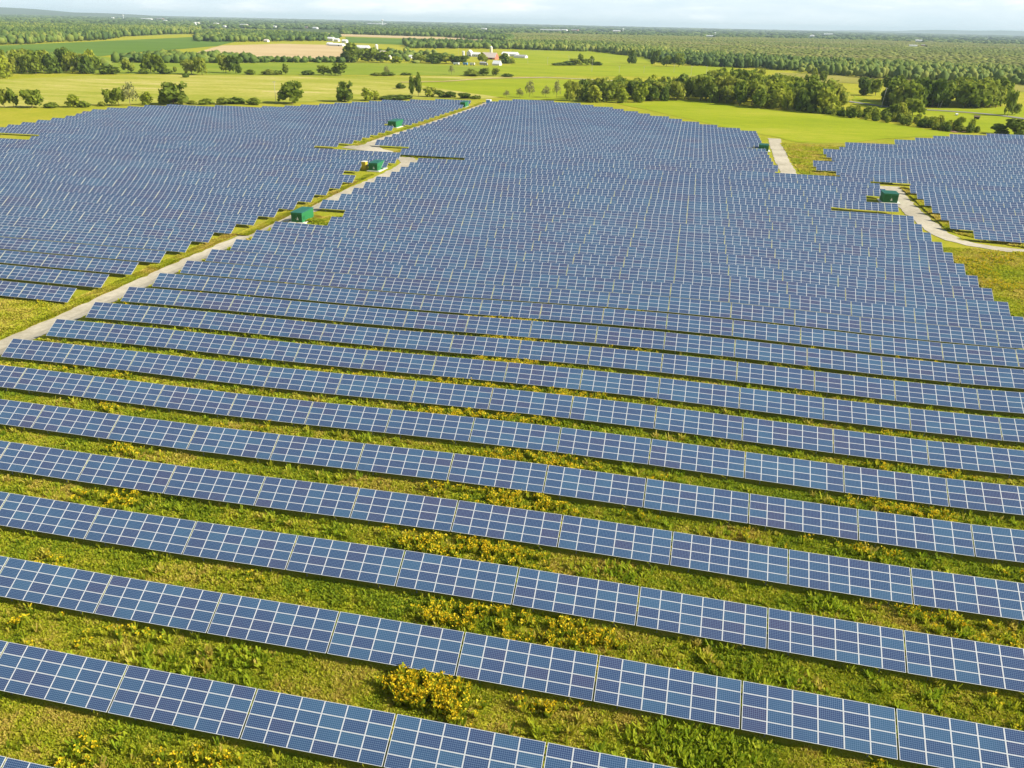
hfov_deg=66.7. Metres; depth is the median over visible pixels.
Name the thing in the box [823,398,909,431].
solar table
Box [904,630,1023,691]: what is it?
solar table
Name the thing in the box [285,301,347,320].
solar table
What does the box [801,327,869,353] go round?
solar table
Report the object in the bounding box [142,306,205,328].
solar table
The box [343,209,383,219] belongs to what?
solar table
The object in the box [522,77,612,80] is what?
farm track
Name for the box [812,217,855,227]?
solar table
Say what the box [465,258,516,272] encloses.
solar table
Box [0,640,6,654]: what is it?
solar table
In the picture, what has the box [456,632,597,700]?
solar table
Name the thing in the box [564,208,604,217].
solar table
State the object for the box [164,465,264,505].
solar table
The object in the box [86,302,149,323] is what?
solar table
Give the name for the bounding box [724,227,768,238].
solar table
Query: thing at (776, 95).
young tree
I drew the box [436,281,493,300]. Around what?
solar table
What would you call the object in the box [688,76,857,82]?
stubble strip
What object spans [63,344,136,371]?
solar table
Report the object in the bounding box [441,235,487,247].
solar table
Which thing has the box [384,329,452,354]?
solar table
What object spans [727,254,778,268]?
solar table
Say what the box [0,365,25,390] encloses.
solar table
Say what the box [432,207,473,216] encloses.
solar table
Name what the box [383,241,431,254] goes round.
solar table
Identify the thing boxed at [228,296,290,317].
solar table
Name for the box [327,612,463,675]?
solar table
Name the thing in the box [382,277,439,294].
solar table
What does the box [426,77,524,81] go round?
field track
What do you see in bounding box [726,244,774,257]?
solar table
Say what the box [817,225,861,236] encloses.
solar table
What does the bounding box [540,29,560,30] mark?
building
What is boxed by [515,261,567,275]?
solar table
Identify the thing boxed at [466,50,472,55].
house
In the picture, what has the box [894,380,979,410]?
solar table
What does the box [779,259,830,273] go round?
solar table
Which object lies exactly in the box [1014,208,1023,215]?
solar table
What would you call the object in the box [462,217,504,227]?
solar table
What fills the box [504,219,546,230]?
solar table
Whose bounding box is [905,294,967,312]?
solar table
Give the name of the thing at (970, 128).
shrub
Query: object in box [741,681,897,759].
solar table
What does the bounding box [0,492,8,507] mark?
solar table
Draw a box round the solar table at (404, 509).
[350,488,457,531]
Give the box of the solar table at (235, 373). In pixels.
[194,359,271,388]
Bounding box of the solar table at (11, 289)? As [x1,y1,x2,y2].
[0,281,26,297]
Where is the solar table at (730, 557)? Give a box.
[670,532,787,584]
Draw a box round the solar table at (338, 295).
[309,286,367,304]
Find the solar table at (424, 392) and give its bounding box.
[411,381,492,411]
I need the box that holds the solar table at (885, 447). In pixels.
[833,429,927,465]
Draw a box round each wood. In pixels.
[0,14,1023,43]
[0,21,201,44]
[502,32,1023,67]
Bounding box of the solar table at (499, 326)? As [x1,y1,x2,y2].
[465,316,531,337]
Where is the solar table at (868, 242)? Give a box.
[862,237,909,249]
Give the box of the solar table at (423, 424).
[385,409,473,443]
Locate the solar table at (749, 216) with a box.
[728,211,769,221]
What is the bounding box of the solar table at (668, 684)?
[594,655,740,728]
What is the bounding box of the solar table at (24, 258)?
[0,250,48,267]
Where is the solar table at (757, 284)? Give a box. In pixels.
[730,276,786,293]
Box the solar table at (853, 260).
[825,253,876,267]
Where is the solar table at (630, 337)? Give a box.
[596,326,664,348]
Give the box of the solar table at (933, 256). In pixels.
[919,250,953,262]
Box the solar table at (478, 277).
[450,269,504,284]
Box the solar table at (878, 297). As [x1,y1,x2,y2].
[846,287,905,306]
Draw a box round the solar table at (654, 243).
[630,237,677,249]
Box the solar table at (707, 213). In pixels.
[687,209,727,218]
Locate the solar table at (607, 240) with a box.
[584,234,630,247]
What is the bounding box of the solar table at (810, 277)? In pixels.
[783,269,837,286]
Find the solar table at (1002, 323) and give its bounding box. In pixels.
[979,314,1023,331]
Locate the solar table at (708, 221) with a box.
[686,216,728,227]
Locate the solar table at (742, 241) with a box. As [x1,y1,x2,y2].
[725,235,771,247]
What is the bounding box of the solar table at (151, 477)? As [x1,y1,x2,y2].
[77,454,175,493]
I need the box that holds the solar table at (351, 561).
[286,535,403,586]
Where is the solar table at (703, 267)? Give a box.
[676,260,728,274]
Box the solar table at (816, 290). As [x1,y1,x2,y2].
[787,281,844,299]
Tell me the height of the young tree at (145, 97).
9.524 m
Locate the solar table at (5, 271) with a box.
[0,264,14,280]
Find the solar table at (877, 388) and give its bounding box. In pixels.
[815,371,894,400]
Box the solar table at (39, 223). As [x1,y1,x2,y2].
[14,217,56,228]
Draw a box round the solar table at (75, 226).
[51,220,94,232]
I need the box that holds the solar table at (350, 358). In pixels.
[294,344,366,370]
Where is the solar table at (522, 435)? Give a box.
[469,418,560,451]
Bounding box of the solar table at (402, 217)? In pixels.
[382,212,423,222]
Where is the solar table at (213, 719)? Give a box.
[108,665,255,738]
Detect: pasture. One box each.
[9,56,139,73]
[404,78,631,102]
[479,65,733,75]
[512,50,652,64]
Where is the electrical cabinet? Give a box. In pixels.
[361,161,367,169]
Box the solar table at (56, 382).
[14,368,93,396]
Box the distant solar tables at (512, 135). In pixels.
[0,99,1023,251]
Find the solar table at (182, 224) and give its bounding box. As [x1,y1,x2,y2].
[154,218,196,229]
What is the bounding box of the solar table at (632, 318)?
[602,308,666,330]
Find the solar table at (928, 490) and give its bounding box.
[844,465,948,506]
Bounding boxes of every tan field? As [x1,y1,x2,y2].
[197,44,342,57]
[341,34,491,40]
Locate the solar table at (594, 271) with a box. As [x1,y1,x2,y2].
[566,264,620,279]
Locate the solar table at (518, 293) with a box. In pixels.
[492,285,550,302]
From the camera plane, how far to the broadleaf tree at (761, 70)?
739.04 m
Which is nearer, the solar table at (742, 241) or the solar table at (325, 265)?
the solar table at (325, 265)
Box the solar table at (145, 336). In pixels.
[105,324,173,349]
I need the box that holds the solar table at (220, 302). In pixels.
[174,291,234,311]
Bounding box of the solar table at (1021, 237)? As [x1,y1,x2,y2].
[1019,233,1023,242]
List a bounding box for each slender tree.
[282,63,288,72]
[408,75,415,93]
[415,72,421,95]
[578,53,583,61]
[631,85,638,97]
[683,77,695,98]
[716,67,727,72]
[734,81,747,105]
[806,80,822,106]
[819,83,834,104]
[993,86,1007,107]
[1000,80,1014,105]
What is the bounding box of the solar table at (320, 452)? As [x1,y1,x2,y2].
[270,434,363,469]
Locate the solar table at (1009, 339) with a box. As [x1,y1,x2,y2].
[996,330,1023,348]
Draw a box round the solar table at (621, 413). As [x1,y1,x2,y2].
[570,396,655,428]
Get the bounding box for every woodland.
[5,26,547,65]
[31,20,996,40]
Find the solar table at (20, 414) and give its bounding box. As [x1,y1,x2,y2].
[0,399,44,428]
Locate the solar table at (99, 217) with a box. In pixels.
[79,212,120,223]
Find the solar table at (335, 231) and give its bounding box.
[312,225,356,237]
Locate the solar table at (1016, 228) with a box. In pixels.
[993,223,1023,232]
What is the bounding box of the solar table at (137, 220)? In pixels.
[116,215,157,226]
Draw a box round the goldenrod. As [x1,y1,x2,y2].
[5,250,1023,767]
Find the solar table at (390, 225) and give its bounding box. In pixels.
[368,220,411,231]
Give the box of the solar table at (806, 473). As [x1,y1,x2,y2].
[745,452,843,492]
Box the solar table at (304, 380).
[264,367,341,393]
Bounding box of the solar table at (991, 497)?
[946,478,1023,514]
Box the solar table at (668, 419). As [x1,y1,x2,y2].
[655,406,742,441]
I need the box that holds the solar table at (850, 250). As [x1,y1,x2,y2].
[820,243,868,256]
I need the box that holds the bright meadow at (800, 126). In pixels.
[616,100,950,142]
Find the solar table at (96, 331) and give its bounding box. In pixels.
[46,319,113,343]
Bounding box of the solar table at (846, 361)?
[807,348,881,375]
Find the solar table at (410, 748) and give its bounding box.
[384,714,545,767]
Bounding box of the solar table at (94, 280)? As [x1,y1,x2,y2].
[54,270,108,287]
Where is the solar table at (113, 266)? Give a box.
[86,258,138,276]
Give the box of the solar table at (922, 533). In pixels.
[858,509,974,556]
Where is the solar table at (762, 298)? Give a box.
[729,288,788,308]
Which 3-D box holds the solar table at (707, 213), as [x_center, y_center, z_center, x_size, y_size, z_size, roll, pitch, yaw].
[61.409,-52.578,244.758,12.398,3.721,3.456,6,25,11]
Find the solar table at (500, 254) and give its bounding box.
[476,248,525,260]
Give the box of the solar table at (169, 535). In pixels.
[85,507,195,554]
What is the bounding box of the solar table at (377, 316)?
[343,306,407,328]
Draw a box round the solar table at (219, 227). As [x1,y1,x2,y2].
[192,221,235,233]
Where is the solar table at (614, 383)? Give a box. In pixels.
[580,369,658,397]
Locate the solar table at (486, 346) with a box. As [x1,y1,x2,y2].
[450,335,520,357]
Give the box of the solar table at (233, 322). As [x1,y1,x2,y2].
[199,312,264,335]
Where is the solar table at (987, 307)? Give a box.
[966,299,1009,315]
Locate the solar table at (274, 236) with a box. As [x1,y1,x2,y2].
[251,230,297,243]
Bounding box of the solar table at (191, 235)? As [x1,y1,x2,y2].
[168,229,213,242]
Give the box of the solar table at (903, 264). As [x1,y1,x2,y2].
[876,257,928,271]
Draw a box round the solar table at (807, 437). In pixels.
[742,417,832,453]
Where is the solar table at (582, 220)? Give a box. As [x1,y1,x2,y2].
[553,214,594,226]
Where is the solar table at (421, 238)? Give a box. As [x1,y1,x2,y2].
[397,231,442,244]
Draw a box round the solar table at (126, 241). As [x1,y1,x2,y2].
[102,234,148,248]
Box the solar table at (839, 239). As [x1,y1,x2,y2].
[815,233,861,245]
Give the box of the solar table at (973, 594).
[911,568,1023,623]
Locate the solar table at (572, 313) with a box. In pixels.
[540,304,603,323]
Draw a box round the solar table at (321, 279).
[278,269,333,286]
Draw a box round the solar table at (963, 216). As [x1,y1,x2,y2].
[940,211,982,221]
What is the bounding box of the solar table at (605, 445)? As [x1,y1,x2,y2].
[557,427,650,463]
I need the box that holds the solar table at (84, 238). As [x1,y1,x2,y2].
[61,231,107,244]
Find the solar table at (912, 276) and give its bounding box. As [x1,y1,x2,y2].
[885,269,940,284]
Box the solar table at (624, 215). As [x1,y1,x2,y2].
[604,210,644,221]
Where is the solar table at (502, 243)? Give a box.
[486,238,533,251]
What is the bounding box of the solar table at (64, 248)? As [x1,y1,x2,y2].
[31,240,79,255]
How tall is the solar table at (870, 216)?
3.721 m
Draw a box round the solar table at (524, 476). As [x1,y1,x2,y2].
[448,453,546,493]
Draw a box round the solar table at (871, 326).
[860,317,927,339]
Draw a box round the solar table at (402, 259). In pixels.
[368,251,418,265]
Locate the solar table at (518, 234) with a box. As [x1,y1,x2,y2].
[495,228,540,240]
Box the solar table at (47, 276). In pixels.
[7,266,61,284]
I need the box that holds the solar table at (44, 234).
[22,228,67,241]
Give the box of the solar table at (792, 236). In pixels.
[769,230,814,242]
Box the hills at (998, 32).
[823,30,1023,34]
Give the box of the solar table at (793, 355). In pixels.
[735,340,806,365]
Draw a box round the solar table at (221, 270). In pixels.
[180,260,233,277]
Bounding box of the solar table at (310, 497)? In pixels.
[255,477,358,519]
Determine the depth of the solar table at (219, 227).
225.03 m
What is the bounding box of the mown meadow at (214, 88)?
[0,75,504,106]
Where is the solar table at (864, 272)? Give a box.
[832,264,884,279]
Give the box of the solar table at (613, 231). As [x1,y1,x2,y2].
[589,225,633,237]
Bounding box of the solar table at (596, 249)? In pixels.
[579,244,627,257]
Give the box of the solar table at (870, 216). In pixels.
[850,212,891,221]
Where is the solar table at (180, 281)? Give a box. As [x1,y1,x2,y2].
[152,273,208,291]
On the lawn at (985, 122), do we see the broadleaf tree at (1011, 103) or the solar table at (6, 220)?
the broadleaf tree at (1011, 103)
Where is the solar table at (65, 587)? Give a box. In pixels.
[0,558,111,613]
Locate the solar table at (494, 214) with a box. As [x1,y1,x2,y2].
[472,209,512,220]
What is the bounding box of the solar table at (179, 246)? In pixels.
[143,238,190,253]
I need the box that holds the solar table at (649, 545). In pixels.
[558,515,671,565]
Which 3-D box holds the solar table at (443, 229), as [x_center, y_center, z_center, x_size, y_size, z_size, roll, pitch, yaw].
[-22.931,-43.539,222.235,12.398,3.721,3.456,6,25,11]
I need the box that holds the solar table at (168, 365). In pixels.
[127,351,202,380]
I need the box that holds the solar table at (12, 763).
[2,757,53,767]
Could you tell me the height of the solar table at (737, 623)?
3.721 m
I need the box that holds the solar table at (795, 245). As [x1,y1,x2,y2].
[772,239,819,252]
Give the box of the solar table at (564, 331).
[529,321,596,342]
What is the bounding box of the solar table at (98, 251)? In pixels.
[73,244,121,258]
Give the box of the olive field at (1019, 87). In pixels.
[771,72,1023,91]
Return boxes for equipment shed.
[289,206,313,223]
[367,159,386,171]
[388,119,404,127]
[460,101,468,107]
[759,143,769,151]
[877,190,900,204]
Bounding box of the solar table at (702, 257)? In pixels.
[677,250,726,263]
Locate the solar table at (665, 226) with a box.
[637,220,679,230]
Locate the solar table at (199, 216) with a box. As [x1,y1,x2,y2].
[179,210,219,221]
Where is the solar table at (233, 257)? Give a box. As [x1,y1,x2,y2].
[205,249,256,264]
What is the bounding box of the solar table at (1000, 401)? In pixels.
[977,389,1023,413]
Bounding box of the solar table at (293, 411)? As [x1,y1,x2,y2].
[228,394,312,426]
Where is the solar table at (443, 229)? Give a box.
[409,222,453,234]
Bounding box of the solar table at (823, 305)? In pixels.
[790,294,850,315]
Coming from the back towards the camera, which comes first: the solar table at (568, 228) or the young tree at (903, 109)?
the young tree at (903, 109)
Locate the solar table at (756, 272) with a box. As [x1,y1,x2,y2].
[729,264,782,280]
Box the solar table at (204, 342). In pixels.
[165,330,235,355]
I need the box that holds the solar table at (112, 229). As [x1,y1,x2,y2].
[89,223,133,235]
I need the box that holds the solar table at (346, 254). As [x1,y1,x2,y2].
[320,247,370,261]
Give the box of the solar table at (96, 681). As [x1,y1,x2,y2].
[0,642,127,711]
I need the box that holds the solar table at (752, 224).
[729,219,771,230]
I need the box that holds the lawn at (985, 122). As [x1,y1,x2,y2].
[852,96,1023,134]
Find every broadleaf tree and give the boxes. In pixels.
[0,88,6,107]
[5,56,16,72]
[5,87,18,106]
[9,51,21,71]
[16,48,28,54]
[18,54,29,71]
[19,89,43,107]
[26,54,43,72]
[28,49,48,70]
[41,54,61,73]
[54,47,71,60]
[56,48,69,71]
[60,51,78,72]
[74,55,94,73]
[89,56,100,68]
[101,88,112,103]
[110,87,124,104]
[120,58,134,72]
[139,53,155,72]
[152,54,166,70]
[157,81,188,104]
[179,59,199,73]
[192,56,207,73]
[216,54,231,70]
[226,54,241,72]
[276,79,303,103]
[316,65,331,74]
[330,62,347,73]
[336,80,352,101]
[340,42,364,61]
[361,47,378,60]
[374,51,390,62]
[411,54,426,60]
[426,53,443,63]
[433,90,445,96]
[439,54,454,63]
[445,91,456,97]
[450,55,469,63]
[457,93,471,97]
[477,52,487,61]
[479,67,489,75]
[492,68,499,74]
[499,53,510,63]
[570,58,582,64]
[573,83,583,98]
[579,79,589,96]
[580,87,592,100]
[582,58,591,64]
[587,77,610,87]
[596,84,604,100]
[600,81,616,101]
[612,81,625,97]
[614,77,625,86]
[625,80,640,98]
[627,49,636,62]
[640,79,658,99]
[647,85,659,100]
[650,49,660,63]
[652,81,665,91]
[659,86,669,100]
[660,55,672,65]
[669,80,685,99]
[674,53,685,66]
[675,73,687,81]
[683,83,690,98]
[692,74,713,99]
[705,82,718,102]
[707,70,724,74]
[714,74,735,101]
[721,85,734,102]
[730,69,746,77]
[731,78,743,102]
[744,69,755,77]
[745,79,763,104]
[747,72,763,81]
[752,88,770,106]
[753,68,765,74]
[753,84,772,106]
[768,73,786,78]
[780,80,801,97]
[791,75,805,83]
[793,86,805,107]
[795,77,805,96]
[795,89,813,111]
[804,74,819,82]
[819,70,828,81]
[825,81,849,106]
[826,78,840,84]
[858,77,871,95]
[869,78,883,95]
[881,80,897,102]
[881,84,900,106]
[882,74,905,86]
[886,103,901,111]
[888,85,904,103]
[891,78,907,82]
[896,79,915,90]
[902,81,925,103]
[905,98,926,114]
[916,78,925,84]
[922,84,931,105]
[923,77,948,106]
[933,87,950,106]
[948,80,960,99]
[954,76,973,99]
[955,77,978,100]
[955,80,980,107]
[966,101,980,106]
[974,78,993,107]
[983,79,1000,107]
[990,123,1009,133]
[994,77,1012,84]
[1004,90,1019,115]
[1005,118,1023,134]
[1012,103,1022,113]
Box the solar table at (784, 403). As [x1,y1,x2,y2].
[739,388,822,419]
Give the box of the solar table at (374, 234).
[354,228,399,241]
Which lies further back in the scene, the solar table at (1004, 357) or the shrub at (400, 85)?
the shrub at (400, 85)
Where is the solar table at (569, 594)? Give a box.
[513,567,638,625]
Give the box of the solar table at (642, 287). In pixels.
[613,279,670,296]
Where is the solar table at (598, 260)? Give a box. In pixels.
[573,253,624,266]
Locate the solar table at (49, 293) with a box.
[18,283,76,302]
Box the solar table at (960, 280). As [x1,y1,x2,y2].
[940,273,978,287]
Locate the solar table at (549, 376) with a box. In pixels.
[504,362,581,388]
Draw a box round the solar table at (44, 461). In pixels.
[0,442,90,482]
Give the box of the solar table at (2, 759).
[0,756,5,767]
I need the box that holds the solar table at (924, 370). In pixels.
[882,357,959,385]
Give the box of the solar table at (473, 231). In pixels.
[452,225,496,237]
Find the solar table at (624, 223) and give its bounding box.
[594,217,636,229]
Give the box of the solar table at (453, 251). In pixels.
[429,244,477,257]
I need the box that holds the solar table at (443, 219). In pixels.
[421,214,463,225]
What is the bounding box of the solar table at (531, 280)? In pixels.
[503,272,558,288]
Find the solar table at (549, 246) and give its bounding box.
[532,241,579,253]
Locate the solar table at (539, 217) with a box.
[512,212,553,223]
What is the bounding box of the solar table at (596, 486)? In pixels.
[543,465,645,507]
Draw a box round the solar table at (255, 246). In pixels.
[230,239,279,253]
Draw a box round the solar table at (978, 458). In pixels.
[927,440,1023,477]
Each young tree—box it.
[0,55,9,77]
[1,55,12,76]
[7,49,20,70]
[64,94,80,106]
[83,48,101,69]
[139,91,153,104]
[360,87,373,100]
[371,90,380,99]
[389,56,401,62]
[423,86,435,96]
[563,79,578,100]
[587,85,602,102]
[611,74,628,85]
[616,87,628,102]
[632,83,648,102]
[648,74,657,80]
[720,72,729,100]
[765,79,775,88]
[766,88,784,107]
[770,81,791,106]
[774,76,784,83]
[780,89,795,108]
[781,76,794,83]
[812,67,817,74]
[817,86,840,112]
[831,108,836,115]
[872,108,879,116]
[897,102,907,114]
[904,110,911,116]
[931,117,939,126]
[939,115,945,122]
[957,116,966,125]
[968,118,976,124]
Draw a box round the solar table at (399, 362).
[361,350,435,376]
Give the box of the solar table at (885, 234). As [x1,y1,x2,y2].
[862,228,907,239]
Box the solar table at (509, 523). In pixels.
[451,500,561,548]
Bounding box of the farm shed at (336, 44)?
[329,43,345,45]
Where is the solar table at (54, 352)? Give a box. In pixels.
[1,338,73,363]
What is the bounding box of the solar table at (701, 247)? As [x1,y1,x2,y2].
[678,241,725,253]
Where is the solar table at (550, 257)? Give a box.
[524,250,573,264]
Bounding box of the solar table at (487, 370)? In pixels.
[432,356,507,382]
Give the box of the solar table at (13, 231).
[0,225,28,238]
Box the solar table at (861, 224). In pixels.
[856,220,899,230]
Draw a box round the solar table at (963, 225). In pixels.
[949,219,993,230]
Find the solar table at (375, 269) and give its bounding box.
[348,261,401,277]
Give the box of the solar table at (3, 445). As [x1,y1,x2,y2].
[0,441,9,456]
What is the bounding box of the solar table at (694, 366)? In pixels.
[661,354,736,382]
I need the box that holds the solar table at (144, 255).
[116,248,165,262]
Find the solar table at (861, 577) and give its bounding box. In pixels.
[789,550,912,604]
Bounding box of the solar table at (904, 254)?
[869,247,918,260]
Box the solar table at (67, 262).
[41,254,92,270]
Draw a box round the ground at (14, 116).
[0,34,1023,767]
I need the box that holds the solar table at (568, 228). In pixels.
[546,222,589,234]
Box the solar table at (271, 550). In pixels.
[183,521,296,570]
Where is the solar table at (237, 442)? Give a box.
[187,425,278,461]
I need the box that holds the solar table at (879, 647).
[768,608,905,672]
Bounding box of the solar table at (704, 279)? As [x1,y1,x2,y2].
[674,271,729,287]
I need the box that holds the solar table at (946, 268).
[929,262,965,274]
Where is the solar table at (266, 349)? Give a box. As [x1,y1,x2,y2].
[229,337,300,363]
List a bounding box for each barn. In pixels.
[357,45,370,49]
[483,52,498,59]
[501,52,518,55]
[514,54,527,57]
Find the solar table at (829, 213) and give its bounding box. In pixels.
[808,209,849,218]
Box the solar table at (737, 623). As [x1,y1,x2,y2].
[636,587,766,647]
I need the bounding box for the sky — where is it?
[0,0,1023,30]
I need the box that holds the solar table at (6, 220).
[0,215,19,225]
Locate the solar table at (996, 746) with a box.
[896,709,1023,767]
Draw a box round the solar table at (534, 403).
[489,388,572,417]
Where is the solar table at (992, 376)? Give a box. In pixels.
[958,364,1023,388]
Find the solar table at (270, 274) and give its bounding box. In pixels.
[229,264,282,281]
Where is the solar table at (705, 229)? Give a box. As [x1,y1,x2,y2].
[680,223,723,234]
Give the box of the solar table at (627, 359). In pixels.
[588,346,661,371]
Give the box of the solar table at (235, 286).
[202,277,260,296]
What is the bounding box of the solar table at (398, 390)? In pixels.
[336,374,415,404]
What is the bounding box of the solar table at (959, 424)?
[909,408,1001,441]
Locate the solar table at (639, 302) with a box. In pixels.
[608,292,668,312]
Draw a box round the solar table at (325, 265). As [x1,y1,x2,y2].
[299,257,352,273]
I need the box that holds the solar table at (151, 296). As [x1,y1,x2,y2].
[121,287,180,305]
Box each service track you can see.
[0,102,485,354]
[768,138,795,173]
[891,190,1023,251]
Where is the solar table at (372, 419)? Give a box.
[305,402,391,434]
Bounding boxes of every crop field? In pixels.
[0,37,235,55]
[345,37,402,44]
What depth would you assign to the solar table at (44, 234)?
213.64 m
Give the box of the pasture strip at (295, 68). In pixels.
[90,62,502,75]
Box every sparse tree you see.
[121,82,138,105]
[524,80,534,94]
[541,85,550,94]
[552,79,560,97]
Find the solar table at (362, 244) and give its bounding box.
[338,237,385,251]
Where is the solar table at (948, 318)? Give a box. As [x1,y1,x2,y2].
[914,308,980,328]
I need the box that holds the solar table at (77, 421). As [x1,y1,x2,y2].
[32,405,119,440]
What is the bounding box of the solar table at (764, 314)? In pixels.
[731,303,794,324]
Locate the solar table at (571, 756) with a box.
[544,743,674,767]
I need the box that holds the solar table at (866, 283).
[838,275,894,291]
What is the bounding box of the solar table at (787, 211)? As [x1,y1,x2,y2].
[768,206,807,215]
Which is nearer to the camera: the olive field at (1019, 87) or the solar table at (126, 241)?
the solar table at (126, 241)
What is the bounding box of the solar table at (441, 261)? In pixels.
[415,255,466,268]
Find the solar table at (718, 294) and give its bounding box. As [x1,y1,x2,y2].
[670,283,728,301]
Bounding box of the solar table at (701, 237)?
[679,232,724,243]
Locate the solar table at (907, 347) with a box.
[870,335,942,360]
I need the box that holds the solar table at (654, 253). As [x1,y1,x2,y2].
[627,247,676,259]
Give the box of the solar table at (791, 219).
[770,214,811,224]
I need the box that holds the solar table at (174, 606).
[94,575,221,633]
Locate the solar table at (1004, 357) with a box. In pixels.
[942,343,1018,367]
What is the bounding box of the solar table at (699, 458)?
[649,439,744,478]
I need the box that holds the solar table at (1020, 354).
[1016,349,1023,366]
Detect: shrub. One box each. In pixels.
[43,102,59,107]
[77,100,90,106]
[97,64,120,73]
[97,101,106,105]
[138,68,149,73]
[157,68,172,73]
[186,100,196,104]
[198,98,214,104]
[216,97,231,103]
[228,97,244,103]
[243,69,255,74]
[245,97,260,104]
[260,69,274,74]
[274,70,281,74]
[301,70,314,74]
[370,72,381,75]
[380,71,395,75]
[380,95,395,99]
[392,94,413,99]
[396,83,405,88]
[463,69,480,75]
[471,95,480,98]
[501,73,513,76]
[552,62,565,65]
[563,61,574,65]
[807,105,814,112]
[816,107,822,113]
[836,109,845,116]
[846,108,857,117]
[863,106,872,112]
[872,115,879,120]
[881,110,891,118]
[894,113,906,121]
[904,115,912,125]
[917,118,928,127]
[927,119,933,127]
[931,122,939,129]
[939,121,950,129]
[945,125,951,131]
[952,124,966,130]
[956,125,963,131]
[966,123,975,132]
[974,126,980,132]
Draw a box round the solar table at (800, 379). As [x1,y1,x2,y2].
[737,362,813,390]
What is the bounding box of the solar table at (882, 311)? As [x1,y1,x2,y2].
[851,301,914,322]
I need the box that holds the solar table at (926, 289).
[895,281,953,297]
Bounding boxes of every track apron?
[342,144,378,150]
[880,186,902,190]
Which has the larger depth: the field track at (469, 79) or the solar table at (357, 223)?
the field track at (469, 79)
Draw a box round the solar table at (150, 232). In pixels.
[128,226,172,238]
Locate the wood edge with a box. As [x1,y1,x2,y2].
[511,39,1023,84]
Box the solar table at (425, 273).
[398,265,452,281]
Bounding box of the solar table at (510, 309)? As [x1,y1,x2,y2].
[479,299,541,318]
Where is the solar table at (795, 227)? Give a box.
[773,222,815,232]
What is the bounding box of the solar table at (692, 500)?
[644,479,748,524]
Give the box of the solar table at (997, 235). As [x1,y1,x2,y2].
[973,229,1020,242]
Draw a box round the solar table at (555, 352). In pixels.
[518,340,589,364]
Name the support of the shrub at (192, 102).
on the ground at (14, 116)
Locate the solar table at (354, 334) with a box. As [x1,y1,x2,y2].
[320,324,388,347]
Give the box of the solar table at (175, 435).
[108,415,197,451]
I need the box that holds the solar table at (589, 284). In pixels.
[557,275,613,291]
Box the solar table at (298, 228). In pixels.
[271,221,314,234]
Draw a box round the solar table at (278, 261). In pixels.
[252,253,303,269]
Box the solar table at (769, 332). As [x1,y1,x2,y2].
[733,320,799,344]
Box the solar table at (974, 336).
[927,324,998,346]
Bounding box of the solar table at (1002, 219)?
[983,214,1023,224]
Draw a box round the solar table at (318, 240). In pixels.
[294,234,341,247]
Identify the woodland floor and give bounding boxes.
[122,33,1019,83]
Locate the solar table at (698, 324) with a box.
[666,314,732,337]
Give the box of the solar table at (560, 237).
[539,231,584,243]
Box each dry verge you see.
[0,176,369,339]
[787,142,892,177]
[903,191,1018,248]
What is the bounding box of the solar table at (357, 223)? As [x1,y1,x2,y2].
[328,217,370,228]
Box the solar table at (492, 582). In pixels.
[396,550,517,604]
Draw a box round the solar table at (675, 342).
[664,332,734,358]
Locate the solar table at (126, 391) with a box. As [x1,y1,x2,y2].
[83,376,163,408]
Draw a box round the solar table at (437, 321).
[403,311,468,331]
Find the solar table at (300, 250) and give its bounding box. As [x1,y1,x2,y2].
[275,243,324,257]
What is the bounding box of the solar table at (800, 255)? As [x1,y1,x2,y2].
[775,248,824,262]
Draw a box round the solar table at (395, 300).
[364,291,424,310]
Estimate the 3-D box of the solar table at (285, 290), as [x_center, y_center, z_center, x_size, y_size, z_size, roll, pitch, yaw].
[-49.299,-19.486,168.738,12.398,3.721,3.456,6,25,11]
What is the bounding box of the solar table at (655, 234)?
[634,228,678,239]
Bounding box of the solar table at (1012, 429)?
[999,417,1023,444]
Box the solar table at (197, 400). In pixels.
[154,385,236,416]
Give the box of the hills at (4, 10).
[0,7,185,17]
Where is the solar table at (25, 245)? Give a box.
[0,237,37,251]
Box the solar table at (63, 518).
[0,493,99,540]
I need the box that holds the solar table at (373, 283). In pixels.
[330,273,385,290]
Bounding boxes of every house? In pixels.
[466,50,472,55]
[472,52,480,56]
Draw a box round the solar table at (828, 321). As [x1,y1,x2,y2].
[795,310,859,332]
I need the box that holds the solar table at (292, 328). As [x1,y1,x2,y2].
[259,318,325,341]
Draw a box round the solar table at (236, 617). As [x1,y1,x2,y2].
[207,593,338,653]
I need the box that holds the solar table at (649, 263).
[624,257,675,270]
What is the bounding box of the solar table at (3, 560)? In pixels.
[0,556,7,570]
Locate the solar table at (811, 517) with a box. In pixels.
[749,494,857,540]
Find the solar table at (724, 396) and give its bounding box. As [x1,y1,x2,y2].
[658,378,739,407]
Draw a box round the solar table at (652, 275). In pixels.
[620,267,674,283]
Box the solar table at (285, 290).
[255,281,313,301]
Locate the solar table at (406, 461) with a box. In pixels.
[357,444,452,481]
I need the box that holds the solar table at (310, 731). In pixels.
[241,689,394,766]
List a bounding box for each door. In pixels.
[291,214,296,221]
[297,214,301,221]
[883,195,890,201]
[891,195,897,202]
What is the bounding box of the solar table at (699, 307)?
[668,297,730,318]
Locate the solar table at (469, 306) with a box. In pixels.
[421,295,481,315]
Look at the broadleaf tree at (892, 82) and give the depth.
623.10 m
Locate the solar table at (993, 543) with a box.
[971,524,1023,562]
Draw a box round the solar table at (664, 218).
[645,213,686,224]
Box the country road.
[849,101,1023,118]
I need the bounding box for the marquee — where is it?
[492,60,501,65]
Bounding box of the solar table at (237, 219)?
[216,213,257,226]
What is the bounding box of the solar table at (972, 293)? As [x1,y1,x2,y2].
[953,286,993,300]
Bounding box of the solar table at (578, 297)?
[549,289,608,307]

